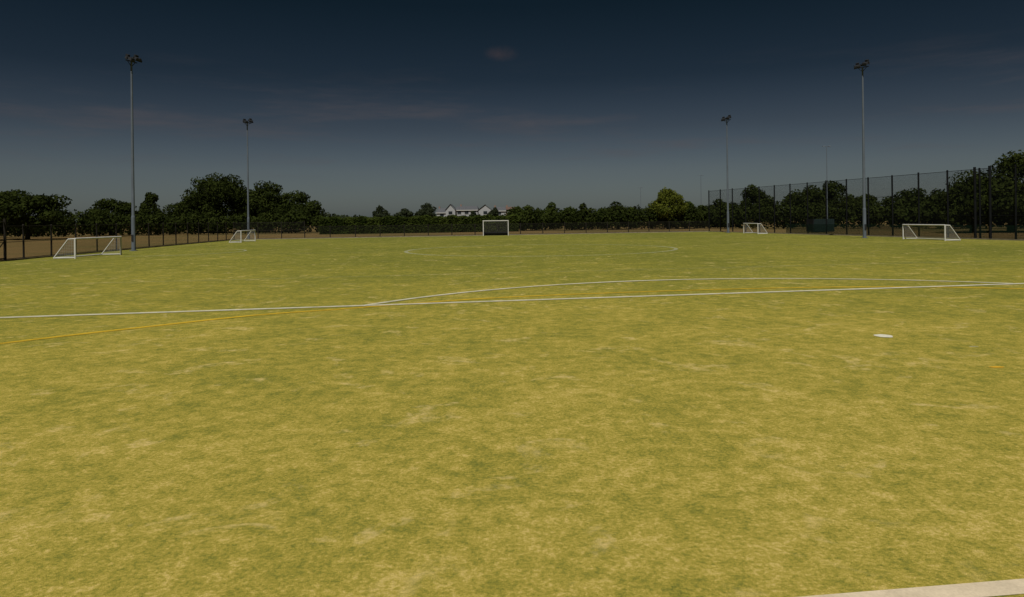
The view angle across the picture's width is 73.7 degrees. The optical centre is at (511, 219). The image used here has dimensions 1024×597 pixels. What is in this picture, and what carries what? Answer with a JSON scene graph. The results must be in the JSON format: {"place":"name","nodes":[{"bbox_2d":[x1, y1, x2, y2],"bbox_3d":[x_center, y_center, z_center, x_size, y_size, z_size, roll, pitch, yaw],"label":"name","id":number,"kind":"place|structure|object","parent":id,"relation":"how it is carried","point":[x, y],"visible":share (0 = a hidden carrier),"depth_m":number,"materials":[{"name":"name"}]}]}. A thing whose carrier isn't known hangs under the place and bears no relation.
{"place":"outdoors","nodes":[
{"label":"outdoors","id":0,"kind":"place"},
{"bbox_2d":[446,205,455,215],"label":"walls","id":1,"kind":"structure","parent":0,"point":[450,208],"depth_m":215.50,"materials":[{"name":"white paint"}]},
{"bbox_2d":[436,207,445,212],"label":"roof","id":2,"kind":"structure","parent":1,"relation":"attached to","point":[440,210],"depth_m":224.00,"materials":[{"name":"tile"}]},
{"bbox_2d":[456,210,478,215],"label":"walls","id":3,"kind":"structure","parent":0,"point":[463,212],"depth_m":217.00,"materials":[{"name":"white paint"}]},
{"bbox_2d":[455,204,478,210],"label":"roof","id":4,"kind":"structure","parent":3,"relation":"on","point":[464,208],"depth_m":218.35,"materials":[{"name":"tile"}]},
{"bbox_2d":[479,205,490,215],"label":"walls","id":5,"kind":"structure","parent":0,"point":[484,208],"depth_m":213.00,"materials":[{"name":"white paint"}]},
{"bbox_2d":[493,205,505,210],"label":"roof","id":6,"kind":"structure","parent":5,"relation":"attached to","point":[501,208],"depth_m":216.15,"materials":[{"name":"tile"}]},
{"bbox_2d":[0,220,1023,258],"bbox_3d":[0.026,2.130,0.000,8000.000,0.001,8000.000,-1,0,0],"label":"ground","id":7,"kind":"structure","parent":0,"point":[262,235],"depth_m":97.24,"materials":[{"name":"plant"}]},
{"bbox_2d":[0,189,72,239],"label":"oak tree","id":8,"kind":"object","parent":7,"relation":"on","point":[16,205],"visible":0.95,"depth_m":98.10,"materials":[{"name":"green plant"}]},
{"bbox_2d":[82,198,138,234],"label":"oak tree","id":9,"kind":"object","parent":7,"relation":"on","point":[115,206],"visible":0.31,"depth_m":128.54,"materials":[{"name":"green plant"}]},
{"bbox_2d":[0,222,233,259],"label":"perimeter fence","id":10,"kind":"object","parent":7,"relation":"on","point":[25,240],"visible":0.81,"depth_m":51.15,"materials":[{"name":"black metal"}]},
{"bbox_2d":[0,219,6,259],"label":"fence gate","id":11,"kind":"structure","parent":10,"relation":"attached to","point":[4,243],"depth_m":40.24,"materials":[{"name":"black metal"}]},
{"bbox_2d":[137,192,163,233],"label":"oak tree","id":12,"kind":"object","parent":7,"relation":"on","point":[148,203],"visible":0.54,"depth_m":130.35,"materials":[{"name":"green plant"}]},
{"bbox_2d":[1,208,325,236],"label":"shrub row","id":13,"kind":"object","parent":7,"relation":"on","point":[152,220],"visible":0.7,"depth_m":121.88,"materials":[{"name":"green plant"}]},
{"bbox_2d":[162,202,179,222],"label":"oak tree","id":14,"kind":"object","parent":7,"relation":"on","point":[170,207],"visible":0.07,"depth_m":146.43,"materials":[{"name":"green plant"}]},
{"bbox_2d":[172,193,222,231],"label":"oak tree","id":15,"kind":"object","parent":7,"relation":"on","point":[180,205],"visible":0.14,"depth_m":138.17,"materials":[{"name":"green plant"}]},
{"bbox_2d":[179,172,246,230],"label":"oak tree","id":16,"kind":"object","parent":7,"relation":"on","point":[229,194],"visible":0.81,"depth_m":136.05,"materials":[{"name":"green plant"}]},
{"bbox_2d":[231,189,254,222],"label":"oak tree","id":17,"kind":"object","parent":7,"relation":"on","point":[241,211],"visible":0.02,"depth_m":141.44,"materials":[{"name":"green plant"}]},
{"bbox_2d":[243,118,252,238],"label":"floodlight mast","id":18,"kind":"object","parent":7,"relation":"on","point":[250,120],"visible":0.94,"depth_m":86.41,"materials":[{"name":"metal"}]},
{"bbox_2d":[243,180,289,232],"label":"oak tree","id":19,"kind":"object","parent":7,"relation":"on","point":[260,197],"visible":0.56,"depth_m":136.27,"materials":[{"name":"green plant"}]},
{"bbox_2d":[234,221,304,238],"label":"perimeter fence","id":20,"kind":"object","parent":7,"relation":"on","point":[276,230],"visible":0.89,"depth_m":83.93,"materials":[{"name":"black metal"}]},
{"bbox_2d":[264,190,325,231],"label":"oak tree","id":21,"kind":"object","parent":7,"relation":"on","point":[312,207],"visible":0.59,"depth_m":133.82,"materials":[{"name":"green plant"}]},
{"bbox_2d":[372,205,390,216],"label":"broadleaf tree","id":22,"kind":"object","parent":7,"relation":"on","point":[382,211],"visible":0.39,"depth_m":204.16,"materials":[{"name":"green plant"}]},
{"bbox_2d":[394,208,413,216],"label":"broadleaf tree","id":23,"kind":"object","parent":7,"relation":"on","point":[404,212],"visible":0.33,"depth_m":206.96,"materials":[{"name":"green plant"}]},
{"bbox_2d":[319,214,518,234],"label":"hedge","id":24,"kind":"object","parent":7,"relation":"on","point":[365,222],"visible":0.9,"depth_m":114.21,"materials":[{"name":"green plant"}]},
{"bbox_2d":[415,202,436,216],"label":"broadleaf tree","id":25,"kind":"object","parent":7,"relation":"on","point":[427,209],"visible":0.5,"depth_m":204.20,"materials":[{"name":"green plant"}]},
{"bbox_2d":[73,208,819,226],"bbox_3d":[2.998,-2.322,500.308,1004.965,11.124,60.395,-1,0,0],"label":"distant tree row","id":26,"kind":"object","parent":7,"relation":"on","point":[334,215],"visible":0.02,"depth_m":481.20,"materials":[{"name":"green plant"}]},
{"bbox_2d":[487,207,498,215],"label":"broadleaf tree","id":27,"kind":"object","parent":7,"relation":"on","point":[494,211],"visible":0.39,"depth_m":195.19,"materials":[{"name":"green plant"}]},
{"bbox_2d":[304,221,708,237],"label":"perimeter fence","id":28,"kind":"object","parent":7,"relation":"on","point":[529,227],"visible":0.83,"depth_m":89.92,"materials":[{"name":"black metal"}]},
{"bbox_2d":[0,232,1023,596],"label":"sports pitch","id":29,"kind":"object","parent":7,"relation":"on","point":[776,438],"visible":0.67,"depth_m":7.19,"materials":[{"name":"green plant"}]},
{"bbox_2d":[53,236,121,258],"bbox_3d":[-27.346,1.796,44.158,1.339,1.276,4.688,-1,0,4],"label":"five side goal","id":30,"kind":"object","parent":29,"relation":"on","point":[74,249],"visible":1,"depth_m":43.80,"materials":[{"name":"white metal"}]},
{"bbox_2d":[124,54,141,250],"bbox_3d":[-29.340,-5.205,52.966,0.817,15.365,1.341,-1,0,15],"label":"floodlight mast","id":31,"kind":"object","parent":29,"relation":"on","point":[134,58],"visible":0.97,"depth_m":52.92,"materials":[{"name":"metal"}]},
{"bbox_2d":[229,230,255,242],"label":"five side goal","id":32,"kind":"object","parent":29,"relation":"on","point":[241,237],"visible":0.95,"depth_m":72.74,"materials":[{"name":"white metal"}]},
{"bbox_2d":[483,220,508,235],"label":"hockey goal","id":33,"kind":"object","parent":29,"relation":"on","point":[487,233],"visible":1,"depth_m":88.75,"materials":[{"name":"white metal"}]},
{"bbox_2d":[0,244,1023,596],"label":"pitch markings","id":34,"kind":"object","parent":29,"relation":"on","point":[986,588],"visible":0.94,"depth_m":13.88,"materials":[{"name":"white paint"}]},
{"bbox_2d":[0,231,1023,261],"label":"kerb edging","id":35,"kind":"object","parent":29,"relation":"on","point":[482,235],"visible":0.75,"depth_m":72.45,"materials":[{"name":"concrete"}]},
{"bbox_2d":[721,115,730,232],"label":"floodlight mast","id":36,"kind":"object","parent":29,"relation":"on","point":[724,118],"visible":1,"depth_m":88.41,"materials":[{"name":"metal"}]},
{"bbox_2d":[743,223,767,233],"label":"five side goal","id":37,"kind":"object","parent":29,"relation":"on","point":[758,224],"visible":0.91,"depth_m":81.20,"materials":[{"name":"white metal"}]},
{"bbox_2d":[854,59,869,237],"bbox_3d":[31.826,-6.352,61.920,0.822,16.165,1.341,-1,0,-39],"label":"floodlight mast","id":38,"kind":"object","parent":29,"relation":"on","point":[858,65],"visible":0.96,"depth_m":61.92,"materials":[{"name":"metal"}]},
{"bbox_2d":[902,224,960,240],"bbox_3d":[33.981,1.047,55.457,1.353,1.276,4.949,-1,0,-6],"label":"five side goal","id":39,"kind":"object","parent":29,"relation":"on","point":[945,231],"visible":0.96,"depth_m":54.83,"materials":[{"name":"white metal"}]},
{"bbox_2d":[511,206,521,211],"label":"broadleaf tree","id":40,"kind":"object","parent":7,"relation":"on","point":[517,208],"visible":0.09,"depth_m":204.75,"materials":[{"name":"green plant"}]},
{"bbox_2d":[515,205,537,230],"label":"broadleaf tree","id":41,"kind":"object","parent":7,"relation":"on","point":[524,208],"visible":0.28,"depth_m":122.73,"materials":[{"name":"green plant"}]},
{"bbox_2d":[542,202,555,229],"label":"broadleaf tree","id":42,"kind":"object","parent":7,"relation":"on","point":[549,206],"visible":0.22,"depth_m":131.59,"materials":[{"name":"green plant"}]},
{"bbox_2d":[559,206,576,229],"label":"broadleaf tree","id":43,"kind":"object","parent":7,"relation":"on","point":[572,209],"visible":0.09,"depth_m":124.43,"materials":[{"name":"green plant"}]},
{"bbox_2d":[578,203,593,229],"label":"broadleaf tree","id":44,"kind":"object","parent":7,"relation":"on","point":[582,207],"visible":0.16,"depth_m":128.67,"materials":[{"name":"green plant"}]},
{"bbox_2d":[415,204,782,220],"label":"distant tree row","id":45,"kind":"object","parent":7,"relation":"on","point":[596,210],"visible":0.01,"depth_m":254.11,"materials":[{"name":"green plant"}]},
{"bbox_2d":[504,204,729,229],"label":"shrub row","id":46,"kind":"object","parent":7,"relation":"on","point":[616,215],"visible":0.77,"depth_m":121.34,"materials":[{"name":"green plant"}]},
{"bbox_2d":[603,201,631,228],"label":"broadleaf tree","id":47,"kind":"object","parent":7,"relation":"on","point":[618,204],"visible":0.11,"depth_m":125.42,"materials":[{"name":"green plant"}]},
{"bbox_2d":[645,187,688,228],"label":"lime tree","id":48,"kind":"object","parent":7,"relation":"on","point":[666,202],"visible":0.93,"depth_m":120.27,"materials":[{"name":"green plant"}]},
{"bbox_2d":[685,201,697,226],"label":"broadleaf tree","id":49,"kind":"object","parent":7,"relation":"on","point":[689,203],"visible":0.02,"depth_m":126.41,"materials":[{"name":"green plant"}]},
{"bbox_2d":[697,205,707,227],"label":"broadleaf tree","id":50,"kind":"object","parent":7,"relation":"on","point":[703,207],"visible":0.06,"depth_m":128.44,"materials":[{"name":"green plant"}]},
{"bbox_2d":[710,198,737,215],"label":"oak tree","id":51,"kind":"object","parent":7,"relation":"on","point":[716,201],"visible":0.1,"depth_m":133.99,"materials":[{"name":"green plant"}]},
{"bbox_2d":[739,184,775,218],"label":"oak tree","id":52,"kind":"object","parent":7,"relation":"on","point":[753,195],"visible":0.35,"depth_m":130.89,"materials":[{"name":"green plant"}]},
{"bbox_2d":[783,185,833,225],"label":"oak tree","id":53,"kind":"object","parent":7,"relation":"on","point":[818,194],"visible":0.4,"depth_m":126.26,"materials":[{"name":"green plant"}]},
{"bbox_2d":[806,219,833,231],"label":"storage container","id":54,"kind":"object","parent":7,"relation":"on","point":[830,221],"visible":0.31,"depth_m":84.85,"materials":[{"name":"metal"}]},
{"bbox_2d":[806,219,813,230],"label":"doors","id":55,"kind":"structure","parent":54,"relation":"in","point":[809,222],"depth_m":85.77,"materials":[{"name":"metal"}]},
{"bbox_2d":[822,146,830,217],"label":"street lamp","id":56,"kind":"object","parent":7,"relation":"on","point":[826,172],"visible":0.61,"depth_m":99.97,"materials":[{"name":"metal"}]},
{"bbox_2d":[820,180,855,219],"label":"oak tree","id":57,"kind":"object","parent":7,"relation":"on","point":[838,200],"visible":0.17,"depth_m":128.80,"materials":[{"name":"green plant"}]},
{"bbox_2d":[708,165,1023,238],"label":"ball stop fence","id":58,"kind":"object","parent":7,"relation":"on","point":[898,232],"visible":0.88,"depth_m":63.60,"materials":[{"name":"metal"}]},
{"bbox_2d":[847,194,885,221],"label":"oak tree","id":59,"kind":"object","parent":7,"relation":"on","point":[873,201],"visible":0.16,"depth_m":125.23,"materials":[{"name":"green plant"}]},
{"bbox_2d":[711,193,1023,228],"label":"shrub row","id":60,"kind":"object","parent":7,"relation":"on","point":[834,214],"visible":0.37,"depth_m":107.70,"materials":[{"name":"green plant"}]},
{"bbox_2d":[880,187,930,226],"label":"oak tree","id":61,"kind":"object","parent":7,"relation":"on","point":[904,194],"visible":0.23,"depth_m":111.23,"materials":[{"name":"green plant"}]},
{"bbox_2d":[913,193,956,228],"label":"oak tree","id":62,"kind":"object","parent":7,"relation":"on","point":[931,211],"visible":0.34,"depth_m":95.47,"materials":[{"name":"green plant"}]},
{"bbox_2d":[929,185,955,195],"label":"oak tree","id":63,"kind":"object","parent":7,"relation":"on","point":[936,191],"visible":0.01,"depth_m":111.58,"materials":[{"name":"green plant"}]},
{"bbox_2d":[936,176,1005,231],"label":"oak tree","id":64,"kind":"object","parent":7,"relation":"on","point":[964,212],"visible":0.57,"depth_m":73.91,"materials":[{"name":"green plant"}]},
{"bbox_2d":[945,150,1023,231],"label":"oak tree","id":65,"kind":"object","parent":7,"relation":"on","point":[1014,159],"visible":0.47,"depth_m":74.25,"materials":[{"name":"green plant"}]},
{"bbox_2d":[0,0,1023,221],"label":"sky","id":66,"kind":"structure","parent":0,"point":[356,107],"materials":[{"name":"blue"}]}
]}

